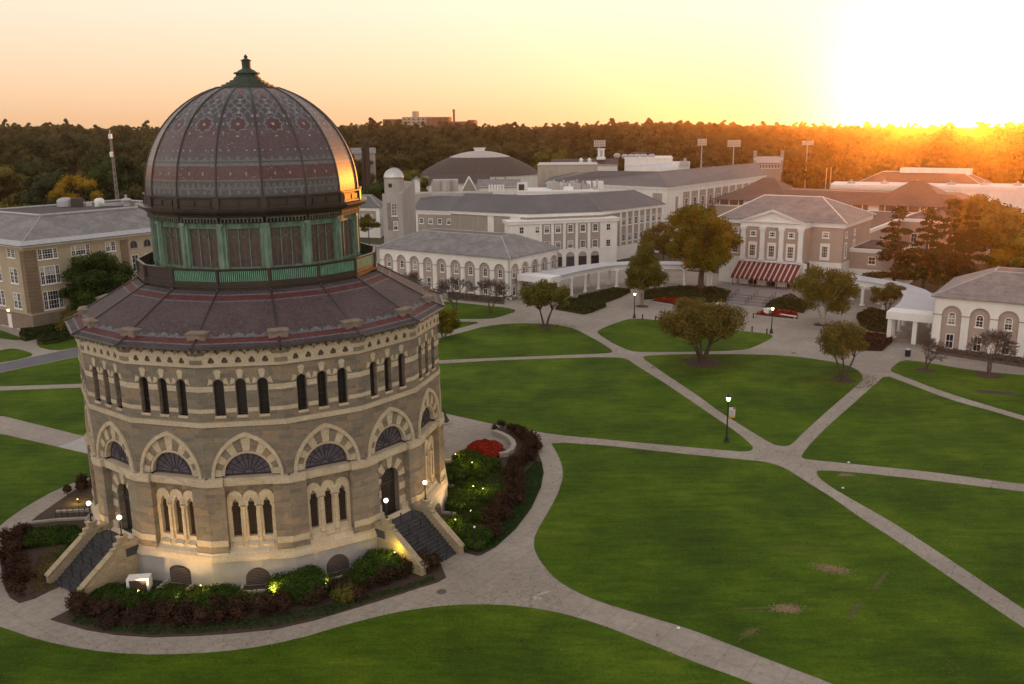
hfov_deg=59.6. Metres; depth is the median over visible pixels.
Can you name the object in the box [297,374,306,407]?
lancet window
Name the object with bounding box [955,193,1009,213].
broad tree
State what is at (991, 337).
bare tree
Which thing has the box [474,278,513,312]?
bare tree
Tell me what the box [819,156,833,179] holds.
woodland tree
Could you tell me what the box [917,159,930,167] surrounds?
woodland tree
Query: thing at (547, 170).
stage block
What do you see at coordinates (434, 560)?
hedge
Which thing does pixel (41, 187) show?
broad tree
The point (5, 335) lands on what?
lawn
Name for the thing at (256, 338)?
rotunda
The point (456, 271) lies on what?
window
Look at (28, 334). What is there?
hedge bed
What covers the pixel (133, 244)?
window
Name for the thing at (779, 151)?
woodland tree
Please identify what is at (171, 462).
fan window
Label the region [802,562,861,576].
worn patch
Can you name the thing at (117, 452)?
fan window
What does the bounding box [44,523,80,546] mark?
shrub
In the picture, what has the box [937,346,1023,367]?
hedge bed
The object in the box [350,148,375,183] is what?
pale house
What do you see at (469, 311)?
lawn
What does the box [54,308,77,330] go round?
magnolia shrub
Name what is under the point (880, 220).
link wing
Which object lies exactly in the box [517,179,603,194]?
service block
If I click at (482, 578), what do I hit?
pavement
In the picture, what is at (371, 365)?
lancet window
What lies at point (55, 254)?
window
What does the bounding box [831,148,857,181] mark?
woodland tree
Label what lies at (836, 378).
mulch ring
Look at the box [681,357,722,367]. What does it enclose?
mulch ring
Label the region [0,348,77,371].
road
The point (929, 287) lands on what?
ground
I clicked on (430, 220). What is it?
window
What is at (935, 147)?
woodland tree
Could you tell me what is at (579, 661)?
lawn
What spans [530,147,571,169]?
broad tree
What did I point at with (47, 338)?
hedge bed
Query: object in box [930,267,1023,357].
arcaded building
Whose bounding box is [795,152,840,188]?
woodland tree
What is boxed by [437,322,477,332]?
lawn
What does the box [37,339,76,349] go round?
lawn
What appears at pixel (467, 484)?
shrub
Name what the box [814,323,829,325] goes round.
mulch ring
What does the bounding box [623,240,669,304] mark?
ash tree
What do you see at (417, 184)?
white cottage
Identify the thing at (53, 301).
window
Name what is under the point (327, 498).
trefoil window
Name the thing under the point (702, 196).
window
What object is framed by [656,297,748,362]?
crab apple tree
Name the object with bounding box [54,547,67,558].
shrub
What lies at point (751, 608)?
worn patch
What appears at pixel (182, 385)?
lancet window
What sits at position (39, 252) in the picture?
window
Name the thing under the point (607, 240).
window
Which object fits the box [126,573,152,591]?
equipment box
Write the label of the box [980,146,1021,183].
woodland tree
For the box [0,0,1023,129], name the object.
sky
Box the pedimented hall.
[718,194,915,289]
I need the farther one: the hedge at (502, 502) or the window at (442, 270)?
the window at (442, 270)
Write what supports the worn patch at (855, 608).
on the lawn at (940, 612)
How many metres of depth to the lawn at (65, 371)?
117.37 m
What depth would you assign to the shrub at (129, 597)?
59.83 m
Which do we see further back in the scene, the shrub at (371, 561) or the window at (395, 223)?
the window at (395, 223)
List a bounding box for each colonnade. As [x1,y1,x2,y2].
[517,261,715,301]
[820,274,934,344]
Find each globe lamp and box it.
[86,501,92,520]
[117,515,122,535]
[384,498,387,518]
[423,480,426,499]
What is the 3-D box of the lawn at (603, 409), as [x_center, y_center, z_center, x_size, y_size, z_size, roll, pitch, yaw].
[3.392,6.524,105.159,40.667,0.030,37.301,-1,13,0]
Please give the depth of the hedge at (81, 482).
78.59 m
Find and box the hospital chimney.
[452,109,454,125]
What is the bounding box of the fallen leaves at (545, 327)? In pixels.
[515,323,574,333]
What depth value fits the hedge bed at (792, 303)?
154.92 m
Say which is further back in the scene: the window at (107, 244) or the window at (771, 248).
the window at (771, 248)
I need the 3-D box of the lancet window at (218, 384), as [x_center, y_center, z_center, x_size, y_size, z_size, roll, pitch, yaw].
[-19.508,3.616,59.759,0.700,2.550,0.110,-2,14,-7]
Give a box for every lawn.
[0,330,19,339]
[0,349,31,362]
[0,357,81,385]
[0,387,85,435]
[0,434,90,524]
[0,604,751,683]
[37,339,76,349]
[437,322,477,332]
[438,323,611,359]
[439,357,752,450]
[443,301,514,318]
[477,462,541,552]
[534,443,1023,683]
[598,319,772,351]
[644,354,861,445]
[802,377,1023,483]
[817,470,1023,608]
[891,360,1023,415]
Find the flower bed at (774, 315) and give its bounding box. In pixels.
[755,311,793,317]
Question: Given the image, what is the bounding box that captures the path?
[58,437,87,453]
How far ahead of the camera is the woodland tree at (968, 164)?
361.21 m
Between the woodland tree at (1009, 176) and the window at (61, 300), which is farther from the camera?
the woodland tree at (1009, 176)
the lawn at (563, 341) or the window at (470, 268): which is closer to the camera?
the lawn at (563, 341)
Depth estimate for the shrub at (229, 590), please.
59.51 m
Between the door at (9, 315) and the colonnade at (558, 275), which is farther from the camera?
the colonnade at (558, 275)
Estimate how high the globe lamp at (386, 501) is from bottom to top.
1.525 m
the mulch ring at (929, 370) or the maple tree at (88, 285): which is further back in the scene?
the maple tree at (88, 285)
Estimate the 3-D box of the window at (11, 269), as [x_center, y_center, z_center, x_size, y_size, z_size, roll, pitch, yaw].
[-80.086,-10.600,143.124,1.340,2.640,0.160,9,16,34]
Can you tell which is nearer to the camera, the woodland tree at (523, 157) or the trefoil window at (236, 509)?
the trefoil window at (236, 509)
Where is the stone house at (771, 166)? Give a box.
[753,150,783,180]
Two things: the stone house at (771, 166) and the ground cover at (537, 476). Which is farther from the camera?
the stone house at (771, 166)
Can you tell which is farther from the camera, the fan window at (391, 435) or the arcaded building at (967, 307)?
the arcaded building at (967, 307)
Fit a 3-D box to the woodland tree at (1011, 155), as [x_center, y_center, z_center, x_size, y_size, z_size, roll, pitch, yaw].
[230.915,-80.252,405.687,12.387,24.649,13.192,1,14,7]
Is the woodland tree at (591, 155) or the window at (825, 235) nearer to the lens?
the window at (825, 235)
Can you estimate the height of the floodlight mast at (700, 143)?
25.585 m
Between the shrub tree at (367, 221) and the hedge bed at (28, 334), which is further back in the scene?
the shrub tree at (367, 221)
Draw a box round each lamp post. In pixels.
[632,291,635,317]
[723,394,735,442]
[769,306,774,333]
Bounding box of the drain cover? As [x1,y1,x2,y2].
[437,589,446,593]
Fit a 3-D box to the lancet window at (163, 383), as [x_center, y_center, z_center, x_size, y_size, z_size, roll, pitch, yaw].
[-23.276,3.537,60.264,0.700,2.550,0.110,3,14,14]
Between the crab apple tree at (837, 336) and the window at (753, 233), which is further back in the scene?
the window at (753, 233)
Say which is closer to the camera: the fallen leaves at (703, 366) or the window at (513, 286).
the fallen leaves at (703, 366)
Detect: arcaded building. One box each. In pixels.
[376,228,560,299]
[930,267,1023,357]
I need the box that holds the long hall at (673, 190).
[545,163,767,240]
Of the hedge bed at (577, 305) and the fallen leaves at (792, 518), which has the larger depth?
the hedge bed at (577, 305)
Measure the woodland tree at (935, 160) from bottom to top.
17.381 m
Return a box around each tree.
[0,165,49,206]
[0,185,12,206]
[0,202,42,207]
[13,173,81,202]
[16,160,72,205]
[32,172,73,201]
[45,173,102,201]
[48,164,85,195]
[55,250,136,311]
[65,154,84,175]
[73,189,87,201]
[75,169,106,187]
[79,190,90,201]
[82,153,144,200]
[99,183,121,195]
[106,157,143,198]
[111,182,143,199]
[353,154,362,189]
[359,213,380,244]
[362,181,384,200]
[375,157,386,182]
[388,154,413,172]
[391,154,400,167]
[401,271,423,282]
[403,168,429,191]
[416,155,436,172]
[432,277,475,310]
[437,308,461,337]
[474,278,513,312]
[479,145,503,153]
[515,150,531,166]
[518,278,571,326]
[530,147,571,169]
[547,143,571,158]
[580,147,597,158]
[584,150,606,158]
[609,154,624,170]
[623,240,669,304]
[634,147,658,155]
[636,221,677,260]
[648,146,655,153]
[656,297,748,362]
[664,202,744,288]
[688,153,713,166]
[696,153,722,167]
[711,151,739,164]
[721,140,736,153]
[721,160,736,165]
[726,151,750,164]
[760,148,781,176]
[763,148,785,160]
[781,146,810,187]
[781,161,794,181]
[784,139,793,150]
[785,143,818,162]
[789,264,862,324]
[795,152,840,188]
[815,320,869,379]
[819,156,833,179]
[829,150,843,165]
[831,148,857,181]
[838,150,863,164]
[848,164,863,181]
[861,156,886,178]
[861,205,928,280]
[865,150,893,173]
[869,282,905,309]
[877,150,902,173]
[892,207,954,288]
[894,153,932,170]
[916,336,949,369]
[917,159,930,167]
[921,149,943,164]
[927,155,947,167]
[928,141,953,167]
[928,198,978,285]
[942,201,993,275]
[948,203,1023,268]
[951,146,975,167]
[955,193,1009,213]
[957,160,977,175]
[965,151,987,176]
[965,328,1018,374]
[975,158,1004,182]
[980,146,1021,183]
[980,233,1023,268]
[994,159,1015,183]
[1006,142,1023,183]
[1008,139,1023,168]
[1012,144,1023,182]
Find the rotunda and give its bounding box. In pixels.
[44,54,464,597]
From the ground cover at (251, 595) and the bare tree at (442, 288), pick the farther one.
the bare tree at (442, 288)
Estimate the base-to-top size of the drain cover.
0.014 m
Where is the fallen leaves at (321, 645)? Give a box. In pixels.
[2,565,569,682]
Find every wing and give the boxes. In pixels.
[359,194,383,237]
[415,194,516,231]
[869,209,989,263]
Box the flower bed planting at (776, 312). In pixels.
[755,308,797,317]
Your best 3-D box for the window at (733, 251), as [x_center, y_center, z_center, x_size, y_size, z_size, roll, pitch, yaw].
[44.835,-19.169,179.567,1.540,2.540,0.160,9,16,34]
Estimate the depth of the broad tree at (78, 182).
225.93 m
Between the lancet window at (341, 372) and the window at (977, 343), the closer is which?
the lancet window at (341, 372)
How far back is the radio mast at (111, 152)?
211.98 m
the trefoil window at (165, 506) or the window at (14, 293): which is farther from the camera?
the window at (14, 293)
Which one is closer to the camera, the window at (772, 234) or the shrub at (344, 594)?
the shrub at (344, 594)
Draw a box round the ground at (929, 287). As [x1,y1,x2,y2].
[360,127,1023,291]
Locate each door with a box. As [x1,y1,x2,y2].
[7,313,12,327]
[123,484,132,529]
[381,467,395,514]
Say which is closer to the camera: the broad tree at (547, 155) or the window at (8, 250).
the window at (8, 250)
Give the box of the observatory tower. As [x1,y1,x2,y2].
[382,167,415,242]
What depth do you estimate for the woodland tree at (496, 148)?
456.08 m
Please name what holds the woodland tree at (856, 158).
on the ground at (929, 287)
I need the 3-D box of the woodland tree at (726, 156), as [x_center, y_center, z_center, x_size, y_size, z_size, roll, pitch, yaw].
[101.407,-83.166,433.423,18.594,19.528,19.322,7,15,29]
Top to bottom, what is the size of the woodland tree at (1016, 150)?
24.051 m
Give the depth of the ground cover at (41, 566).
65.25 m
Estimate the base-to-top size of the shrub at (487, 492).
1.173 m
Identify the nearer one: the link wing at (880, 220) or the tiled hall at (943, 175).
the link wing at (880, 220)
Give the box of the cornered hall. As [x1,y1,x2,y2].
[448,190,665,266]
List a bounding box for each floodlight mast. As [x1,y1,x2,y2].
[594,140,605,147]
[697,139,706,167]
[727,140,740,164]
[802,141,813,187]
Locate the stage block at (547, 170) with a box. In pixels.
[537,162,597,187]
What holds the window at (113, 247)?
in the buff hall
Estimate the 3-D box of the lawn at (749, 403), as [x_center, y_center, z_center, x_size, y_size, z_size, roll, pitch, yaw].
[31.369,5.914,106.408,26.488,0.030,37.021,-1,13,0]
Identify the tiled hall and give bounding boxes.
[712,178,972,216]
[859,167,991,183]
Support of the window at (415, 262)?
in the arcaded building at (431, 257)
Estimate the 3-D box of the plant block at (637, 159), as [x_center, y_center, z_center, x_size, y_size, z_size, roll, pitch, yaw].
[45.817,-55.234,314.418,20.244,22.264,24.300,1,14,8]
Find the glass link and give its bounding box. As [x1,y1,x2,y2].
[626,164,677,170]
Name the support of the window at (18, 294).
in the buff hall
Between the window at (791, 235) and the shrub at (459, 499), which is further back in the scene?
the window at (791, 235)
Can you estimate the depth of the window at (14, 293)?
144.09 m
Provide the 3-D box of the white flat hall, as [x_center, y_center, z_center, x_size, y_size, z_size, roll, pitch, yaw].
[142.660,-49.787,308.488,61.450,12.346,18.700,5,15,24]
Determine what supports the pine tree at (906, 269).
on the pavement
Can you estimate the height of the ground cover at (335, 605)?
0.262 m
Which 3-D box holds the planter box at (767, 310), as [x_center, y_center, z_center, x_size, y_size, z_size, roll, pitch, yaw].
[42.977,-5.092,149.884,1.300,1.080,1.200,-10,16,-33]
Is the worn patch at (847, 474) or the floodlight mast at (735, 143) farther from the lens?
the floodlight mast at (735, 143)
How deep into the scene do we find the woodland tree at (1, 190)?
255.07 m
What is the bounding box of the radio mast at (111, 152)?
[108,130,118,198]
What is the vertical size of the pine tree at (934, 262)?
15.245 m
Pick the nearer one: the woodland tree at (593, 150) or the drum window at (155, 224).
the drum window at (155, 224)
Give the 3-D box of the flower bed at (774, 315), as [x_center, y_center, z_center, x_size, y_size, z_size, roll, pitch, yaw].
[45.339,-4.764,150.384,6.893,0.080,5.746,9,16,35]
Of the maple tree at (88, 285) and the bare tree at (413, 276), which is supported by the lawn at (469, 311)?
the bare tree at (413, 276)
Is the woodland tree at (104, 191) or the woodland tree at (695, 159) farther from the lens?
the woodland tree at (695, 159)
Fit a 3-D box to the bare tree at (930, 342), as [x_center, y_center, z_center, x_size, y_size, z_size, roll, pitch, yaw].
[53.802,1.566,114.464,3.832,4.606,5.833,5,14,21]
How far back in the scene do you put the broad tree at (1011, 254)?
168.84 m
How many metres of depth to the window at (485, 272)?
167.31 m
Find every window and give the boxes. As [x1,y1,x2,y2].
[0,290,6,306]
[7,249,11,258]
[9,267,14,283]
[11,250,15,258]
[13,268,19,284]
[13,292,18,308]
[17,293,22,309]
[37,249,42,260]
[39,266,46,285]
[41,248,54,259]
[42,291,48,310]
[44,265,56,284]
[47,290,60,310]
[53,247,58,258]
[55,264,61,283]
[58,289,64,308]
[70,245,75,256]
[75,244,86,255]
[85,244,89,253]
[105,241,111,252]
[110,241,116,251]
[110,441,128,463]
[130,241,138,249]
[131,254,138,271]
[142,377,150,410]
[143,239,151,247]
[155,224,159,258]
[156,452,191,473]
[161,378,168,411]
[163,499,169,530]
[164,227,182,264]
[176,500,182,532]
[179,380,187,413]
[189,229,218,266]
[189,502,195,533]
[214,380,225,413]
[225,453,271,474]
[227,229,262,266]
[232,502,241,534]
[236,379,247,412]
[247,501,257,533]
[258,378,269,411]
[263,500,272,532]
[270,226,303,265]
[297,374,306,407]
[305,443,346,467]
[310,494,317,526]
[311,223,334,261]
[317,371,326,404]
[324,490,331,522]
[337,368,345,401]
[338,487,345,519]
[341,219,352,255]
[370,362,374,393]
[375,426,401,450]
[384,359,388,389]
[387,258,390,266]
[391,203,397,216]
[393,221,398,230]
[398,355,401,384]
[400,259,404,268]
[413,261,417,269]
[419,218,423,223]
[421,407,429,427]
[426,262,430,271]
[427,277,431,288]
[428,218,432,223]
[437,218,441,224]
[440,263,444,272]
[454,265,458,273]
[468,266,472,275]
[482,267,487,276]
[498,269,502,278]
[512,269,515,278]
[512,284,515,295]
[519,227,523,234]
[535,226,538,233]
[544,225,549,233]
[555,225,560,233]
[555,241,560,246]
[567,240,573,248]
[568,224,573,232]
[579,224,585,232]
[580,240,584,247]
[592,223,598,231]
[592,239,597,247]
[605,239,610,246]
[606,224,610,230]
[701,195,703,205]
[709,194,711,204]
[731,245,738,252]
[748,244,755,256]
[749,230,756,236]
[767,245,774,257]
[768,231,775,237]
[786,247,793,258]
[787,232,794,239]
[821,232,829,238]
[821,246,827,258]
[843,242,846,259]
[867,256,875,265]
[910,233,917,241]
[945,333,953,348]
[946,312,955,325]
[971,337,981,351]
[974,315,983,328]
[1000,340,1010,354]
[1002,318,1012,331]
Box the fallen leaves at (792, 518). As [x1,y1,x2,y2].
[464,363,1023,682]
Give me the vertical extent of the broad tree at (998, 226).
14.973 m
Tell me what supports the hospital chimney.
on the ground at (929, 287)
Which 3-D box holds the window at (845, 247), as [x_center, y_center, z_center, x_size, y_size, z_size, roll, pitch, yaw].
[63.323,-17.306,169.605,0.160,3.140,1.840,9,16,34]
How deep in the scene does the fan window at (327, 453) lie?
62.85 m
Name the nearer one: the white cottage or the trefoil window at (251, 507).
the trefoil window at (251, 507)
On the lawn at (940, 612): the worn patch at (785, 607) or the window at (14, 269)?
the worn patch at (785, 607)
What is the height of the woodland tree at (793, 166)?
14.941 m
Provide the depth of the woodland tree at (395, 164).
486.92 m
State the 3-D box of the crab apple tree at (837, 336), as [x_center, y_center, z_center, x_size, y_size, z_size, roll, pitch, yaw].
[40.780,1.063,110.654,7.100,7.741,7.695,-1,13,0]
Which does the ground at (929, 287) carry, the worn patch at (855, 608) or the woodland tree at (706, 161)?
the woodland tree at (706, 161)
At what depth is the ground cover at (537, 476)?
75.50 m
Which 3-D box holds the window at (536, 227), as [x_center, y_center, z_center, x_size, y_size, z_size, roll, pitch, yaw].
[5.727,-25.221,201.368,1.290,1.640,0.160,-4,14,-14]
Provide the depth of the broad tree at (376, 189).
287.15 m
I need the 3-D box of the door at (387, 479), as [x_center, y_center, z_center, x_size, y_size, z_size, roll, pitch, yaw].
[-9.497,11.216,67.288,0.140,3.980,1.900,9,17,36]
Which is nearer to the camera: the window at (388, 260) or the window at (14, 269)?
the window at (14, 269)
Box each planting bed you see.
[1,481,92,602]
[50,565,445,636]
[440,426,543,555]
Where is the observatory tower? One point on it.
(399, 208)
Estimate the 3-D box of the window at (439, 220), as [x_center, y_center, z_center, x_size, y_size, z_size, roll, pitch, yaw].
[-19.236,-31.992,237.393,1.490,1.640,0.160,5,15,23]
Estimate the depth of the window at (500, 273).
165.36 m
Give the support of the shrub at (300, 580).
on the planting bed at (437, 573)
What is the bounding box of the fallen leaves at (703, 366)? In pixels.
[652,355,744,374]
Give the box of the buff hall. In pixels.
[0,195,152,328]
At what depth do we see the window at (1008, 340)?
119.77 m
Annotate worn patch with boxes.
[722,606,781,609]
[734,626,763,640]
[759,602,806,614]
[769,547,872,549]
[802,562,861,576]
[839,472,855,476]
[848,600,866,617]
[857,482,888,483]
[872,568,888,593]
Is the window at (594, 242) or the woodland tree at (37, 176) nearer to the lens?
the window at (594, 242)
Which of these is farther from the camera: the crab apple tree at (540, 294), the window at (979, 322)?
the crab apple tree at (540, 294)
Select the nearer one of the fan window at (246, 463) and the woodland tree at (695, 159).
the fan window at (246, 463)
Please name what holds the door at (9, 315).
in the buff hall
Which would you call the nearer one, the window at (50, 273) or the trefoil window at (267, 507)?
the trefoil window at (267, 507)
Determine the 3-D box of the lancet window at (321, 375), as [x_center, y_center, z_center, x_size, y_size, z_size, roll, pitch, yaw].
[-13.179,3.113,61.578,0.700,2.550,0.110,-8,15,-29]
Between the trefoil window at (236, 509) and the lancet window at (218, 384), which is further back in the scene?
the trefoil window at (236, 509)
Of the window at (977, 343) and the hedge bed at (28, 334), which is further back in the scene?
the hedge bed at (28, 334)
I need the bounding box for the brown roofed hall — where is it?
[551,148,618,170]
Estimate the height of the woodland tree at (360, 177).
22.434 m
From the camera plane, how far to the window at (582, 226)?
203.99 m
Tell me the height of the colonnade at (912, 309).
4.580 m
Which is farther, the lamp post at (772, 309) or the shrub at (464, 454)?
the lamp post at (772, 309)
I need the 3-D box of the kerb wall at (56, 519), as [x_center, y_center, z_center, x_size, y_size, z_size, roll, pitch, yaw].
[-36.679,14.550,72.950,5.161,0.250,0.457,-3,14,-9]
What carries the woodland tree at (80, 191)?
on the ground at (929, 287)
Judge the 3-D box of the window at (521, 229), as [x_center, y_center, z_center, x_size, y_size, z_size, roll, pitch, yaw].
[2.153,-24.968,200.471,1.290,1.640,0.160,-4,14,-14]
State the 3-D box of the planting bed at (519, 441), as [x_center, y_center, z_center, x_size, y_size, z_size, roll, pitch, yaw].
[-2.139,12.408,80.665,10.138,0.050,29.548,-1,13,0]
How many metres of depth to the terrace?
165.18 m
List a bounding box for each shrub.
[21,525,54,548]
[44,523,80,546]
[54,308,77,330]
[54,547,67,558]
[59,527,83,546]
[88,582,129,600]
[114,587,150,610]
[148,584,190,604]
[179,582,247,617]
[265,563,334,603]
[329,581,357,602]
[341,570,375,589]
[349,548,414,583]
[442,514,472,532]
[444,488,485,512]
[445,460,471,482]
[451,449,481,461]
[454,477,484,490]
[454,523,493,551]
[464,455,502,471]
[465,467,489,479]
[471,507,500,522]
[473,483,507,502]
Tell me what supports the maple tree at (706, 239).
on the pavement
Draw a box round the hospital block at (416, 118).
[383,111,476,127]
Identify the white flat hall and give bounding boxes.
[830,179,1023,212]
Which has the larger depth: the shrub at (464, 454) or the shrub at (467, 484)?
the shrub at (464, 454)
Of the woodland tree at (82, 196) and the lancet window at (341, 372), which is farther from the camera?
the woodland tree at (82, 196)
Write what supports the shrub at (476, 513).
on the planting bed at (519, 441)
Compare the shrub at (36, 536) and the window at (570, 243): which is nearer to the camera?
the shrub at (36, 536)
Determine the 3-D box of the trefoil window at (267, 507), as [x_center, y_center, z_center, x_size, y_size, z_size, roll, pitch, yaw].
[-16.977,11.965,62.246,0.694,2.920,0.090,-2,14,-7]
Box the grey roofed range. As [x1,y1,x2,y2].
[477,179,520,193]
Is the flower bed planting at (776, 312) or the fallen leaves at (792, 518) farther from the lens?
the flower bed planting at (776, 312)
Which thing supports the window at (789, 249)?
in the pedimented hall
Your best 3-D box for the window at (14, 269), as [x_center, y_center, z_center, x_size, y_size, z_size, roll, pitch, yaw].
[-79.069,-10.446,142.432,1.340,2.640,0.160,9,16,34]
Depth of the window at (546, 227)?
201.89 m
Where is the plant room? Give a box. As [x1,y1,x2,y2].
[431,179,457,191]
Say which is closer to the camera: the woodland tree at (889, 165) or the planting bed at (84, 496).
the planting bed at (84, 496)
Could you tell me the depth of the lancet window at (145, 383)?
60.68 m
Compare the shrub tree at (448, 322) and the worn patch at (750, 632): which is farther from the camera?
the shrub tree at (448, 322)
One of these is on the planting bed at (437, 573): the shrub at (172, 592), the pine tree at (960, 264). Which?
the shrub at (172, 592)
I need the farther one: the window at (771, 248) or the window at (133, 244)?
the window at (771, 248)
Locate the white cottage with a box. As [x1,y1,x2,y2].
[411,176,420,191]
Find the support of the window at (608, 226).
in the cornered hall
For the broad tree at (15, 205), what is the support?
on the pavement
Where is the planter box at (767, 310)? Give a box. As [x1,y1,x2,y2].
[763,308,771,314]
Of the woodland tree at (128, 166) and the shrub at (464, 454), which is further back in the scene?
the woodland tree at (128, 166)
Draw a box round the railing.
[55,505,92,516]
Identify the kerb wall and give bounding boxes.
[28,516,92,523]
[55,509,90,512]
[650,301,675,306]
[754,315,797,321]
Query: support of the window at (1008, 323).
in the arcaded building at (967, 307)
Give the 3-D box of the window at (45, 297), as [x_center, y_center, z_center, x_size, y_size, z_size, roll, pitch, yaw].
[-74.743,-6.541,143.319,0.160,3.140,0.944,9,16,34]
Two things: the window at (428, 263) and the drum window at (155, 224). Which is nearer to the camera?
the drum window at (155, 224)
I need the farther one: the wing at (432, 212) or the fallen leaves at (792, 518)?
the wing at (432, 212)
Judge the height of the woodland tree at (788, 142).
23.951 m
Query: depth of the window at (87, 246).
147.97 m
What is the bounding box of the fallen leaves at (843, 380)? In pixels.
[799,374,880,389]
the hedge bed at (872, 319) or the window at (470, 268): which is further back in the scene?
the window at (470, 268)
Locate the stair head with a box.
[672,158,689,169]
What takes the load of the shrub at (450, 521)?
on the planting bed at (519, 441)
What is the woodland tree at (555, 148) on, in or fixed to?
on the ground at (929, 287)
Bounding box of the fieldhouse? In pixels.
[420,148,537,191]
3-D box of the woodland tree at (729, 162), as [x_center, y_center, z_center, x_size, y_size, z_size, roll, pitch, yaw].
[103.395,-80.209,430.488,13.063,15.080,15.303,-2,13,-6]
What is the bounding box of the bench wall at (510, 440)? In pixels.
[492,429,515,457]
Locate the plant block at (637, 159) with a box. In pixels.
[613,153,672,170]
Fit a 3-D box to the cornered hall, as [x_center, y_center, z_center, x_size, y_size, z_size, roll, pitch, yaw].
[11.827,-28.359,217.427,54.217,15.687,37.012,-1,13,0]
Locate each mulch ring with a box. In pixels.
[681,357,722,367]
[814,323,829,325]
[831,376,855,382]
[915,368,936,372]
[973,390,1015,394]
[975,372,1004,378]
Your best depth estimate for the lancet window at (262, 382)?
60.15 m
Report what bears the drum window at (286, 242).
in the rotunda
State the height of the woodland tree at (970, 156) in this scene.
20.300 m
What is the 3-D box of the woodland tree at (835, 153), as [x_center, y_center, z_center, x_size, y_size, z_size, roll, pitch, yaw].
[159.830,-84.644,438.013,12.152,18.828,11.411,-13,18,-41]
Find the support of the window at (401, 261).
in the arcaded building at (431, 257)
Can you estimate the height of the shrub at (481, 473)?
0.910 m
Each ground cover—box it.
[32,545,65,592]
[72,576,436,634]
[145,570,352,610]
[448,468,504,525]
[478,460,543,551]
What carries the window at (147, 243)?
in the buff hall
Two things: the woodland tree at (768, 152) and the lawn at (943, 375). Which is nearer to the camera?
the lawn at (943, 375)
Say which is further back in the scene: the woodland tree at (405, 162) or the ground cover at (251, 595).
the woodland tree at (405, 162)
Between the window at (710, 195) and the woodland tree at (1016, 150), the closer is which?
the window at (710, 195)
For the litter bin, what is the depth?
121.69 m
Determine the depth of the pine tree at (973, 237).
166.12 m
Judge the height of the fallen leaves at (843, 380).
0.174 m
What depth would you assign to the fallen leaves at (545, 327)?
141.27 m
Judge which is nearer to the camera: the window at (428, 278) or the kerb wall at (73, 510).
the kerb wall at (73, 510)
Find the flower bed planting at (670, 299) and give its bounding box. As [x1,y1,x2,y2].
[653,297,683,303]
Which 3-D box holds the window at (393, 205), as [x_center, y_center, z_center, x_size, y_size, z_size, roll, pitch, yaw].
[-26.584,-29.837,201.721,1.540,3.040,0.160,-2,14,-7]
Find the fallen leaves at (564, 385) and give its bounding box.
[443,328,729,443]
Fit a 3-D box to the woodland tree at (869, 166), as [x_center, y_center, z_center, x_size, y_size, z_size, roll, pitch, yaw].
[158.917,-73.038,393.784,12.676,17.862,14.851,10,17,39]
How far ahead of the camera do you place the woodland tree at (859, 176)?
384.65 m
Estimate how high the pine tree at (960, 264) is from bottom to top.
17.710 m
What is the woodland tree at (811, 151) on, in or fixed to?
on the ground at (929, 287)
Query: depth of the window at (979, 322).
120.89 m
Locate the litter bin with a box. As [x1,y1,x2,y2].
[905,348,910,356]
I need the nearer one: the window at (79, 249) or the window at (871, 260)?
the window at (79, 249)
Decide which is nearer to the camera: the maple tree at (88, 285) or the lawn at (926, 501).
the lawn at (926, 501)
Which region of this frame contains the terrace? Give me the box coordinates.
[715,282,806,306]
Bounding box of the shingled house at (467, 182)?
[428,174,489,191]
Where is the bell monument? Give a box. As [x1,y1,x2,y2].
[443,408,451,424]
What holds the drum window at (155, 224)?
in the rotunda
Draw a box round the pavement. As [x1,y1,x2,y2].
[0,244,1023,683]
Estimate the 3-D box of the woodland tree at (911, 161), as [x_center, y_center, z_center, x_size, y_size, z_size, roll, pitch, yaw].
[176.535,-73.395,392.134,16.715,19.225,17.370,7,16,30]
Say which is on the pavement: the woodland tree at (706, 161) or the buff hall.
the buff hall
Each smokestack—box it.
[361,148,365,193]
[363,141,370,193]
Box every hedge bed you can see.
[19,323,62,341]
[36,329,74,344]
[447,292,504,303]
[556,297,605,314]
[578,287,629,302]
[641,285,730,302]
[765,293,806,312]
[821,332,892,350]
[856,307,887,332]
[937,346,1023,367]
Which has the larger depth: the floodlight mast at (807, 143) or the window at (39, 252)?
the floodlight mast at (807, 143)
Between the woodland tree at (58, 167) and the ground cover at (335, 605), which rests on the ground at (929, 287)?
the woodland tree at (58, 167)
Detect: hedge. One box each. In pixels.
[0,521,38,595]
[62,472,91,494]
[64,575,369,629]
[363,549,442,589]
[478,419,543,538]
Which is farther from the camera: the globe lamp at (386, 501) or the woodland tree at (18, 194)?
the woodland tree at (18, 194)
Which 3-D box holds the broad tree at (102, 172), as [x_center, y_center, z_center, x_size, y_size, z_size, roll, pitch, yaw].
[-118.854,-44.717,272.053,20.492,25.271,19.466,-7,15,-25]
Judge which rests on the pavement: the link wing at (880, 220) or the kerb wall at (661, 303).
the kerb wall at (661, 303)
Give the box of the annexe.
[415,185,503,204]
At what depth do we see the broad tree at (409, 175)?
318.05 m
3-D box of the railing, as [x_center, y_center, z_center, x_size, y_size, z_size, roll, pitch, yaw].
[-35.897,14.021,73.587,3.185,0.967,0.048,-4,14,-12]
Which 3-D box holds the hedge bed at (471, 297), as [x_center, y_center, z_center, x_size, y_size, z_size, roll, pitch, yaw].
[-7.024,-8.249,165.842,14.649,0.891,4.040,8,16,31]

